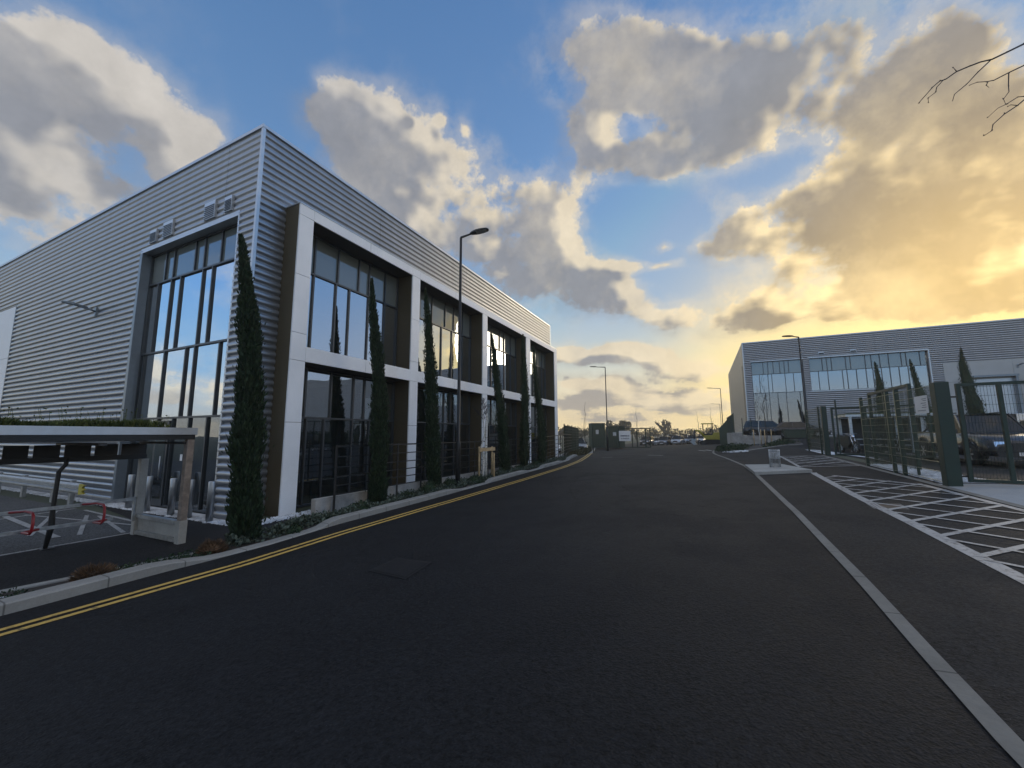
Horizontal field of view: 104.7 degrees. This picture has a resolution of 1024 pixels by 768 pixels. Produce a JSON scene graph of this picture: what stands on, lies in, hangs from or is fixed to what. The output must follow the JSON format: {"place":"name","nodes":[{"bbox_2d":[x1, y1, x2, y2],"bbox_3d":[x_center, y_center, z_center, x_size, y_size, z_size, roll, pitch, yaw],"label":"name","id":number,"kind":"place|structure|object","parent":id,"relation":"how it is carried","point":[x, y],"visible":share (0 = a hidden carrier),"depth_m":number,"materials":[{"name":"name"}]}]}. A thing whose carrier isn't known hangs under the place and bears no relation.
{"place":"outdoors","nodes":[
{"label":"outdoors","id":0,"kind":"place"},
{"bbox_2d":[0,495,130,555],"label":"car park","id":1,"kind":"structure","parent":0,"point":[15,543],"depth_m":9.12,"materials":[{"name":"asphalt"}]},
{"bbox_2d":[0,480,1020,555],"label":"parking lines","id":2,"kind":"object","parent":1,"relation":"on","point":[80,531],"visible":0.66,"depth_m":9.38,"materials":[{"name":"white paint"}]},
{"bbox_2d":[0,550,228,596],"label":"planting soil","id":3,"kind":"structure","parent":0,"point":[42,587],"depth_m":5.49,"materials":[{"name":"soil"}]},
{"bbox_2d":[67,561,119,581],"bbox_3d":[-6.085,2.723,5.775,0.604,0.278,0.587,-4,-8,25],"label":"sedge tuft","id":4,"kind":"object","parent":3,"relation":"on","point":[88,572],"visible":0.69,"depth_m":5.69,"materials":[{"name":"plant"}]},
{"bbox_2d":[0,549,211,598],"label":"bed plants","id":5,"kind":"object","parent":3,"relation":"on","point":[15,592],"visible":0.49,"depth_m":6.42,"materials":[{"name":"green plant"}]},
{"bbox_2d":[194,537,228,555],"bbox_3d":[-5.355,2.864,7.014,0.538,0.275,0.548,-4,-8,25],"label":"sedge tuft","id":6,"kind":"object","parent":3,"relation":"on","point":[215,547],"visible":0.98,"depth_m":6.95,"materials":[{"name":"plant"}]},
{"bbox_2d":[0,505,274,589],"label":"path","id":7,"kind":"structure","parent":0,"point":[33,566],"depth_m":7.09,"materials":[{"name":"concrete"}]},
{"bbox_2d":[0,406,197,550],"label":"cycle shelter","id":8,"kind":"object","parent":7,"relation":"on","point":[141,431],"visible":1,"depth_m":7.52,"materials":[{"name":"silver metal"}]},
{"bbox_2d":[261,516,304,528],"bbox_3d":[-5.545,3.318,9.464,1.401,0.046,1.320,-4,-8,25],"label":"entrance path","id":9,"kind":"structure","parent":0,"point":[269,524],"depth_m":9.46,"materials":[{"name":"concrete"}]},
{"bbox_2d":[227,449,592,548],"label":"planting soil","id":10,"kind":"structure","parent":0,"point":[251,543],"depth_m":7.79,"materials":[{"name":"soil"}]},
{"bbox_2d":[221,233,274,540],"bbox_3d":[-5.190,0.032,7.927,0.880,6.211,0.832,1,-7,-6],"label":"cypress tree","id":11,"kind":"object","parent":10,"relation":"on","point":[246,447],"visible":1,"depth_m":7.68,"materials":[{"name":"green plant"}]},
{"bbox_2d":[272,522,302,534],"bbox_3d":[-4.642,3.020,8.309,0.594,0.249,0.588,-4,-8,25],"label":"shrub","id":12,"kind":"object","parent":10,"relation":"on","point":[295,528],"visible":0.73,"depth_m":8.20,"materials":[{"name":"green plant"}]},
{"bbox_2d":[346,500,370,513],"bbox_3d":[-3.924,3.168,10.147,0.676,0.372,0.658,-4,-8,25],"label":"shrub","id":13,"kind":"object","parent":10,"relation":"on","point":[363,507],"visible":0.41,"depth_m":10.09,"materials":[{"name":"green plant"}]},
{"bbox_2d":[365,277,391,502],"bbox_3d":[-3.818,0.178,11.517,0.763,6.691,0.898,-4,-8,25],"label":"cypress tree","id":14,"kind":"object","parent":10,"relation":"on","point":[378,442],"visible":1,"depth_m":11.32,"materials":[{"name":"green plant"}]},
{"bbox_2d":[224,455,569,546],"bbox_3d":[-0.064,4.202,19.192,1.691,0.691,26.184,-3,-8,22],"label":"ground cover","id":15,"kind":"object","parent":10,"relation":"on","point":[310,520],"visible":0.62,"depth_m":9.76,"materials":[{"name":"green plant"}]},
{"bbox_2d":[419,479,437,493],"bbox_3d":[-2.785,3.437,13.216,0.718,0.520,0.723,-4,-8,25],"label":"shrub","id":16,"kind":"object","parent":10,"relation":"on","point":[427,487],"visible":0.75,"depth_m":13.06,"materials":[{"name":"green plant"}]},
{"bbox_2d":[422,287,441,485],"bbox_3d":[-2.785,0.115,13.882,0.714,7.055,1.033,-4,-8,25],"label":"cypress tree","id":17,"kind":"object","parent":10,"relation":"on","point":[432,450],"visible":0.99,"depth_m":13.61,"materials":[{"name":"green plant"}]},
{"bbox_2d":[443,477,456,488],"bbox_3d":[-2.309,3.594,14.384,0.627,0.438,0.627,-4,-8,25],"label":"shrub","id":18,"kind":"object","parent":10,"relation":"on","point":[448,481],"visible":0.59,"depth_m":14.31,"materials":[{"name":"green plant"}]},
{"bbox_2d":[332,434,570,510],"bbox_3d":[1.321,4.123,24.147,1.472,2.162,30.328,-3,-8,20],"label":"bar railing","id":19,"kind":"object","parent":10,"relation":"on","point":[396,469],"visible":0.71,"depth_m":13.34,"materials":[{"name":"black metal"}]},
{"bbox_2d":[455,228,488,483],"bbox_3d":[-1.511,-1.167,15.102,1.264,9.949,0.340,-2,-8,15],"label":"street lamp","id":20,"kind":"object","parent":10,"relation":"on","point":[458,442],"visible":0.9,"depth_m":15.16,"materials":[{"name":"black metal"}]},
{"bbox_2d":[467,474,484,483],"bbox_3d":[-1.443,3.730,15.521,0.777,0.386,0.782,-4,-8,25],"label":"shrub","id":21,"kind":"object","parent":10,"relation":"on","point":[473,478],"visible":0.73,"depth_m":15.41,"materials":[{"name":"green plant"}]},
{"bbox_2d":[473,398,490,475],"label":"birch tree","id":22,"kind":"object","parent":10,"relation":"on","point":[484,456],"visible":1,"depth_m":16.53,"materials":[{"name":"white plant"}]},
{"bbox_2d":[478,446,494,476],"bbox_3d":[-0.959,3.317,16.425,0.390,1.440,1.340,-4,-8,25],"label":"stake","id":23,"kind":"object","parent":10,"relation":"on","point":[491,448],"visible":0.77,"depth_m":16.45,"materials":[{"name":"wood"}]},
{"bbox_2d":[490,334,511,469],"bbox_3d":[-0.577,0.944,18.411,1.397,6.424,0.715,6,-9,-39],"label":"cypress tree","id":24,"kind":"object","parent":10,"relation":"on","point":[501,417],"visible":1,"depth_m":18.28,"materials":[{"name":"green plant"}]},
{"bbox_2d":[518,334,531,465],"bbox_3d":[0.728,0.847,20.952,0.824,7.199,0.791,0,-7,1],"label":"cypress tree","id":25,"kind":"object","parent":10,"relation":"on","point":[524,447],"visible":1,"depth_m":20.70,"materials":[{"name":"green plant"}]},
{"bbox_2d":[532,345,547,461],"bbox_3d":[1.518,1.220,22.914,1.201,6.914,0.782,7,-10,-44],"label":"cypress tree","id":26,"kind":"object","parent":10,"relation":"on","point":[542,443],"visible":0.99,"depth_m":22.76,"materials":[{"name":"green plant"}]},
{"bbox_2d":[561,446,591,455],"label":"rough grass","id":27,"kind":"structure","parent":10,"relation":"on","point":[582,451],"depth_m":38.23,"materials":[{"name":"plant"}]},
{"bbox_2d":[0,434,878,549],"bbox_3d":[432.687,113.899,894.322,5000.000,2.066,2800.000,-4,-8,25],"label":"ground","id":28,"kind":"structure","parent":0,"point":[37,498],"depth_m":13.49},
{"bbox_2d":[0,472,86,504],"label":"crash barrier","id":29,"kind":"object","parent":28,"relation":"on","point":[72,488],"visible":0.83,"depth_m":12.86,"materials":[{"name":"metal"}]},
{"bbox_2d":[0,552,194,593],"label":"path edging","id":30,"kind":"object","parent":28,"relation":"on","point":[42,583],"visible":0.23,"depth_m":5.58,"materials":[{"name":"concrete"}]},
{"bbox_2d":[1,486,227,525],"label":"white gravel","id":31,"kind":"structure","parent":28,"relation":"on","point":[199,518],"depth_m":11.65,"materials":[{"name":"gravel"}]},
{"bbox_2d":[122,474,135,509],"bbox_3d":[-11.121,3.143,11.502,0.260,0.998,0.260,-4,-8,25],"label":"bollard","id":32,"kind":"object","parent":31,"relation":"on","point":[130,487],"visible":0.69,"depth_m":11.46,"materials":[{"name":"metal"}]},
{"bbox_2d":[144,476,152,512],"bbox_3d":[-10.142,3.075,11.003,0.260,0.998,0.260,-4,-8,25],"label":"bollard","id":33,"kind":"object","parent":31,"relation":"on","point":[148,494],"visible":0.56,"depth_m":10.97,"materials":[{"name":"metal"}]},
{"bbox_2d":[164,478,177,516],"bbox_3d":[-8.997,3.002,10.459,0.260,0.998,0.260,-4,-8,25],"label":"bollard","id":34,"kind":"object","parent":31,"relation":"on","point":[172,496],"visible":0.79,"depth_m":10.41,"materials":[{"name":"metal"}]},
{"bbox_2d":[187,479,194,518],"bbox_3d":[-8.240,2.953,10.098,0.260,0.998,0.260,-4,-8,25],"label":"bollard","id":35,"kind":"object","parent":31,"relation":"on","point":[191,498],"visible":0.43,"depth_m":10.07,"materials":[{"name":"metal"}]},
{"bbox_2d":[202,481,215,522],"bbox_3d":[-7.401,2.899,9.700,0.260,0.998,0.260,-4,-8,25],"label":"bollard","id":36,"kind":"object","parent":31,"relation":"on","point":[210,501],"visible":0.83,"depth_m":9.65,"materials":[{"name":"metal"}]},
{"bbox_2d":[0,123,557,519],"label":"industrial unit","id":37,"kind":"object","parent":28,"relation":"on","point":[150,271],"visible":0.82,"depth_m":13.53,"materials":[{"name":"silver metal"}]},
{"bbox_2d":[60,300,98,315],"bbox_3d":[-15.459,-2.704,14.133,0.220,0.335,0.952,-4,-8,25],"label":"wall light","id":38,"kind":"object","parent":37,"relation":"attached to","point":[95,311],"visible":1,"depth_m":14.15,"materials":[{"name":"metal"}]},
{"bbox_2d":[124,223,237,512],"bbox_3d":[-9.968,-0.485,12.026,5.370,8.220,0.130,-4,-8,25],"label":"window","id":39,"kind":"structure","parent":37,"relation":"in","point":[183,354],"depth_m":12.14,"materials":[{"name":"blue glass"}]},
{"bbox_2d":[296,366,394,507],"bbox_3d":[-5.557,1.715,13.183,0.130,4.136,4.445,-4,-8,25],"label":"window","id":40,"kind":"structure","parent":37,"relation":"in","point":[327,395],"depth_m":12.99,"materials":[{"name":"black glass"}]},
{"bbox_2d":[306,234,398,365],"bbox_3d":[-5.573,-2.637,13.738,0.130,3.790,4.445,-4,-8,25],"label":"window","id":41,"kind":"structure","parent":37,"relation":"in","point":[338,310],"depth_m":13.54,"materials":[{"name":"blue glass"}]},
{"bbox_2d":[415,386,470,479],"bbox_3d":[-3.292,2.304,17.866,0.130,4.136,5.096,-4,-8,25],"label":"window","id":42,"kind":"structure","parent":37,"relation":"in","point":[447,403],"depth_m":18.63,"materials":[{"name":"black glass"}]},
{"bbox_2d":[417,289,470,382],"bbox_3d":[-3.308,-2.048,18.421,0.130,3.790,5.096,-4,-8,25],"label":"window","id":43,"kind":"structure","parent":37,"relation":"in","point":[444,316],"depth_m":18.83,"materials":[{"name":"clear glass"}]},
{"bbox_2d":[487,324,516,392],"bbox_3d":[-0.882,-1.417,23.436,0.130,3.790,5.144,-4,-8,25],"label":"window","id":44,"kind":"structure","parent":37,"relation":"in","point":[505,344],"depth_m":24.21,"materials":[{"name":"clear glass"}]},
{"bbox_2d":[487,397,516,466],"bbox_3d":[-0.866,2.935,22.880,0.130,4.136,5.144,-4,-8,25],"label":"window","id":45,"kind":"structure","parent":37,"relation":"in","point":[511,407],"depth_m":24.19,"materials":[{"name":"black glass"}]},
{"bbox_2d":[530,345,545,398],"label":"window","id":46,"kind":"structure","parent":37,"relation":"in","point":[540,357],"depth_m":29.68,"materials":[{"name":"clear glass"}]},
{"bbox_2d":[531,405,546,460],"bbox_3d":[1.551,3.563,27.878,0.130,4.136,4.723,-4,-8,25],"label":"window","id":47,"kind":"structure","parent":37,"relation":"in","point":[533,422],"depth_m":28.11,"materials":[{"name":"black glass"}]},
{"bbox_2d":[262,510,310,524],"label":"white gravel","id":48,"kind":"structure","parent":28,"relation":"on","point":[283,517],"depth_m":10.06,"materials":[{"name":"gravel"}]},
{"bbox_2d":[311,453,566,514],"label":"retaining wall","id":49,"kind":"structure","parent":28,"relation":"on","point":[321,504],"depth_m":10.94,"materials":[{"name":"concrete"}]},
{"bbox_2d":[564,424,618,452],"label":"fence","id":50,"kind":"object","parent":28,"relation":"on","point":[574,433],"visible":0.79,"depth_m":42.63,"materials":[{"name":"metal"}]},
{"bbox_2d":[618,428,650,447],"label":"gate","id":51,"kind":"structure","parent":50,"relation":"attached to","point":[645,431],"depth_m":49.52,"materials":[{"name":"metal"}]},
{"bbox_2d":[619,431,630,440],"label":"banner","id":52,"kind":"object","parent":51,"relation":"attached to","point":[624,435],"visible":1,"depth_m":49.42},
{"bbox_2d":[589,423,605,447],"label":"storage container","id":53,"kind":"object","parent":28,"relation":"on","point":[599,426],"visible":0.8,"depth_m":57.58,"materials":[{"name":"green metal"}]},
{"bbox_2d":[655,419,670,436],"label":"oak tree","id":54,"kind":"object","parent":28,"relation":"on","point":[664,426],"visible":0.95,"depth_m":168.42,"materials":[{"name":"green plant"}]},
{"bbox_2d":[719,413,734,443],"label":"green screen","id":55,"kind":"object","parent":28,"relation":"on","point":[723,431],"visible":0.57,"depth_m":45.45,"materials":[{"name":"fabric"}]},
{"bbox_2d":[727,432,781,444],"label":"retaining wall","id":56,"kind":"structure","parent":28,"relation":"on","point":[736,437],"depth_m":35.84,"materials":[{"name":"concrete"}]},
{"bbox_2d":[727,414,751,434],"bbox_3d":[22.973,4.318,40.120,1.545,2.180,8.445,-4,-8,25],"label":"fence","id":57,"kind":"object","parent":56,"relation":"on","point":[729,425],"visible":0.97,"depth_m":38.84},
{"bbox_2d":[728,318,1023,436],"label":"industrial unit","id":58,"kind":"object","parent":28,"relation":"on","point":[839,369],"visible":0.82,"depth_m":40.08,"materials":[{"name":"silver metal"}]},
{"bbox_2d":[751,359,807,422],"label":"window","id":59,"kind":"structure","parent":58,"relation":"in","point":[784,376],"depth_m":43.28,"materials":[{"name":"grey glass"}]},
{"bbox_2d":[809,351,930,390],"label":"window","id":60,"kind":"structure","parent":58,"relation":"in","point":[857,371],"depth_m":40.08,"materials":[{"name":"blue glass"}]},
{"bbox_2d":[830,403,935,457],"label":"gate","id":61,"kind":"structure","parent":28,"relation":"on","point":[868,441],"depth_m":16.90,"materials":[{"name":"metal"}]},
{"bbox_2d":[918,43,1023,135],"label":"bare tree","id":62,"kind":"object","parent":28,"relation":"on","point":[988,60],"visible":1,"depth_m":4.69,"materials":[{"name":"brown plant"}]},
{"bbox_2d":[0,439,1021,767],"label":"road","id":63,"kind":"structure","parent":0,"point":[684,607],"depth_m":3.15,"materials":[{"name":"asphalt"}]},
{"bbox_2d":[0,453,591,635],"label":"yellow lines","id":64,"kind":"object","parent":63,"relation":"on","point":[47,621],"visible":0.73,"depth_m":5.70,"materials":[{"name":"paint"}]},
{"bbox_2d":[0,449,594,615],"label":"kerb","id":65,"kind":"structure","parent":63,"relation":"on","point":[20,602],"depth_m":5.95,"materials":[{"name":"concrete"}]},
{"bbox_2d":[368,558,430,578],"bbox_3d":[-1.540,2.537,5.456,0.790,0.049,0.720,-4,-8,25],"label":"manhole cover","id":66,"kind":"object","parent":63,"relation":"on","point":[403,568],"visible":1,"depth_m":5.45,"materials":[{"name":"metal"}]},
{"bbox_2d":[590,366,608,450],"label":"street lamp","id":67,"kind":"object","parent":63,"relation":"on","point":[606,408],"visible":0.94,"depth_m":44.69,"materials":[{"name":"black metal"}]},
{"bbox_2d":[691,423,719,444],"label":"digger","id":68,"kind":"object","parent":63,"relation":"on","point":[712,438],"visible":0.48,"depth_m":50.81,"materials":[{"name":"metal"}]},
{"bbox_2d":[712,450,1023,767],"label":"flush edging","id":69,"kind":"object","parent":63,"relation":"on","point":[1006,737],"visible":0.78,"depth_m":2.64,"materials":[{"name":"concrete"}]},
{"bbox_2d":[0,0,1023,433],"label":"sky","id":70,"kind":"structure","parent":0,"point":[669,187],"materials":[{"name":"blue"}]},
{"bbox_2d":[625,442,700,446],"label":"yard","id":71,"kind":"structure","parent":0,"point":[630,445],"depth_m":72.28,"materials":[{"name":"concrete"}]},
{"bbox_2d":[605,426,624,447],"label":"storage container","id":72,"kind":"object","parent":71,"relation":"on","point":[612,441],"visible":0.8,"depth_m":57.87,"materials":[{"name":"green metal"}]},
{"bbox_2d":[640,436,654,444],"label":"parked car","id":73,"kind":"object","parent":71,"relation":"on","point":[647,440],"visible":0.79,"depth_m":73.76,"materials":[{"name":"black paint"}]},
{"bbox_2d":[657,436,670,444],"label":"parked car","id":74,"kind":"object","parent":71,"relation":"on","point":[662,440],"visible":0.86,"depth_m":72.73,"materials":[{"name":"grey paint"}]},
{"bbox_2d":[670,436,684,444],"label":"parked car","id":75,"kind":"object","parent":71,"relation":"on","point":[680,440],"visible":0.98,"depth_m":72.66,"materials":[{"name":"silver metal"}]},
{"bbox_2d":[781,437,818,438],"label":"forecourt","id":76,"kind":"structure","parent":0,"point":[796,438],"depth_m":34.45,"materials":[{"name":"concrete"}]},
{"bbox_2d":[743,421,778,435],"bbox_3d":[25.841,4.516,39.698,4.535,1.660,2.160,-5,-9,33],"label":"parked car","id":77,"kind":"object","parent":76,"relation":"on","point":[771,425],"visible":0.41,"depth_m":39.49,"materials":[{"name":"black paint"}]},
{"bbox_2d":[781,429,814,437],"bbox_3d":[25.807,4.633,35.676,2.280,1.050,1.480,-4,-8,25],"label":"waste skip","id":78,"kind":"object","parent":76,"relation":"on","point":[794,433],"visible":0.81,"depth_m":35.21,"materials":[{"name":"green metal"}]},
{"bbox_2d":[774,422,832,436],"bbox_3d":[26.918,4.217,36.640,2.080,1.470,4.235,7,-10,-44],"label":"parked car","id":79,"kind":"object","parent":76,"relation":"on","point":[787,425],"visible":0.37,"depth_m":36.61,"materials":[{"name":"black paint"}]},
{"bbox_2d":[714,439,1023,741],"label":"pavement","id":80,"kind":"structure","parent":0,"point":[961,613],"depth_m":4.47,"materials":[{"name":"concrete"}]},
{"bbox_2d":[715,440,801,452],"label":"planting soil","id":81,"kind":"structure","parent":80,"relation":"on","point":[757,446],"depth_m":28.24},
{"bbox_2d":[714,438,801,451],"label":"island plants","id":82,"kind":"object","parent":81,"relation":"on","point":[729,447],"visible":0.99,"depth_m":26.88,"materials":[{"name":"green plant"}]},
{"bbox_2d":[757,374,768,442],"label":"sapling","id":83,"kind":"object","parent":81,"relation":"on","point":[764,408],"visible":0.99,"depth_m":31.29,"materials":[{"name":"green plant"}]},
{"bbox_2d":[745,464,811,474],"bbox_3d":[9.018,2.958,13.478,1.638,0.316,2.616,-4,-8,25],"label":"concrete pad","id":84,"kind":"object","parent":80,"relation":"on","point":[760,469],"visible":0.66,"depth_m":12.87,"materials":[{"name":"concrete"}]},
{"bbox_2d":[768,449,780,467],"bbox_3d":[9.034,2.558,13.587,0.345,0.610,0.345,-4,-8,25],"label":"steel bar cage","id":85,"kind":"object","parent":84,"relation":"on","point":[771,458],"visible":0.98,"depth_m":13.56,"materials":[{"name":"metal"}]},
{"bbox_2d":[866,503,908,508],"bbox_3d":[6.880,2.238,7.235,0.540,0.042,0.560,-4,-8,25],"label":"manhole cover","id":86,"kind":"object","parent":80,"relation":"on","point":[888,506],"visible":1,"depth_m":7.22,"materials":[{"name":"metal"}]},
{"bbox_2d":[780,455,1023,583],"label":"white hatching","id":87,"kind":"object","parent":80,"relation":"on","point":[984,558],"visible":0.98,"depth_m":6.20,"materials":[{"name":"paint"}]},
{"bbox_2d":[821,455,1023,507],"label":"border kerb","id":88,"kind":"structure","parent":80,"relation":"on","point":[986,497],"depth_m":8.63,"materials":[{"name":"concrete"}]},
{"bbox_2d":[790,438,1023,484],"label":"car park","id":89,"kind":"structure","parent":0,"point":[975,470],"depth_m":13.78,"materials":[{"name":"asphalt"}]},
{"bbox_2d":[782,335,810,445],"bbox_3d":[20.111,0.484,27.964,1.084,8.071,0.340,-4,-8,25],"label":"street lamp","id":90,"kind":"object","parent":89,"relation":"on","point":[804,397],"visible":0.67,"depth_m":27.87,"materials":[{"name":"black metal"}]},
{"bbox_2d":[804,406,830,455],"bbox_3d":[14.714,2.243,19.090,0.190,2.246,3.280,-4,-8,25],"label":"fence","id":91,"kind":"object","parent":89,"relation":"on","point":[825,431],"visible":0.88,"depth_m":18.26,"materials":[{"name":"green metal"}]},
{"bbox_2d":[810,450,870,457],"bbox_3d":[16.016,3.382,19.049,2.250,0.253,4.300,-4,-8,25],"label":"gravel strip","id":92,"kind":"object","parent":89,"relation":"on","point":[832,453],"visible":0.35,"depth_m":19.10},
{"bbox_2d":[834,400,840,452],"bbox_3d":[15.789,2.072,19.156,0.060,2.578,0.060,-4,-8,25],"label":"gate post","id":93,"kind":"object","parent":92,"relation":"on","point":[837,426],"visible":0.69,"depth_m":19.14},
{"bbox_2d":[836,434,860,452],"bbox_3d":[19.267,3.425,22.671,0.734,1.150,2.098,-2,-7,11],"label":"motorcycle","id":94,"kind":"object","parent":89,"relation":"on","point":[848,442],"visible":0.74,"depth_m":22.46,"materials":[{"name":"metal"}]},
{"bbox_2d":[873,361,886,438],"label":"cypress tree","id":95,"kind":"object","parent":89,"relation":"on","point":[879,385],"visible":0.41,"depth_m":25.36,"materials":[{"name":"green plant"}]},
{"bbox_2d":[834,412,932,451],"bbox_3d":[22.689,2.938,23.927,4.350,2.300,2.300,-4,-8,25],"label":"cycle shelter","id":96,"kind":"object","parent":89,"relation":"on","point":[849,424],"visible":0.27,"depth_m":24.75,"materials":[{"name":"silver metal"}]},
{"bbox_2d":[867,383,921,468],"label":"gate","id":97,"kind":"structure","parent":89,"relation":"on","point":[907,386],"depth_m":13.15,"materials":[{"name":"metal"}]},
{"bbox_2d":[859,386,941,481],"bbox_3d":[10.794,1.353,11.040,0.272,2.330,4.600,-4,-8,25],"label":"fence","id":98,"kind":"object","parent":89,"relation":"on","point":[900,432],"visible":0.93,"depth_m":10.78,"materials":[{"name":"green metal"}]},
{"bbox_2d":[914,395,928,413],"bbox_3d":[9.817,0.497,9.476,0.010,0.420,0.620,-4,-8,25],"label":"fence sign","id":99,"kind":"object","parent":98,"relation":"attached to","point":[921,404],"visible":1,"depth_m":9.46,"materials":[{"name":"plastic"}]},
{"bbox_2d":[909,359,934,431],"bbox_3d":[26.446,1.266,25.165,1.269,5.972,0.926,-2,-8,15],"label":"cypress tree","id":100,"kind":"object","parent":89,"relation":"on","point":[914,375],"visible":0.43,"depth_m":25.38,"materials":[{"name":"green plant"}]},
{"bbox_2d":[870,464,981,482],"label":"white gravel","id":101,"kind":"structure","parent":89,"relation":"on","point":[927,473],"depth_m":10.69,"materials":[{"name":"gravel"}]},
{"bbox_2d":[884,451,1005,465],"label":"lot kerb","id":102,"kind":"structure","parent":89,"relation":"on","point":[990,463],"depth_m":14.37,"materials":[{"name":"concrete"}]},
{"bbox_2d":[918,412,1023,464],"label":"pickup truck","id":103,"kind":"object","parent":89,"relation":"on","point":[972,435],"visible":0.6,"depth_m":14.05,"materials":[{"name":"black paint"}]},
{"bbox_2d":[957,347,986,414],"bbox_3d":[29.311,0.879,25.022,1.268,6.579,1.354,-4,-8,25],"label":"cypress tree","id":104,"kind":"object","parent":89,"relation":"on","point":[964,374],"visible":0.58,"depth_m":25.10,"materials":[{"name":"green plant"}]},
{"bbox_2d":[1006,413,1023,419],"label":"parked van","id":105,"kind":"object","parent":89,"relation":"on","point":[1017,416],"visible":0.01,"depth_m":27.12,"materials":[{"name":"white paint"}]},
{"bbox_2d":[940,484,1023,505],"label":"concrete apron","id":106,"kind":"object","parent":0,"point":[1010,493],"visible":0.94,"depth_m":7.92,"materials":[{"name":"concrete"}]},
{"bbox_2d":[929,382,967,485],"bbox_3d":[9.786,1.121,8.831,0.382,2.340,0.240,-4,-8,25],"label":"gate post","id":107,"kind":"object","parent":106,"relation":"on","point":[946,439],"visible":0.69,"depth_m":8.79,"materials":[{"name":"green metal"}]},
{"bbox_2d":[954,380,1023,483],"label":"gate","id":108,"kind":"structure","parent":107,"relation":"attached to","point":[1004,422],"depth_m":8.55,"materials":[{"name":"metal"}]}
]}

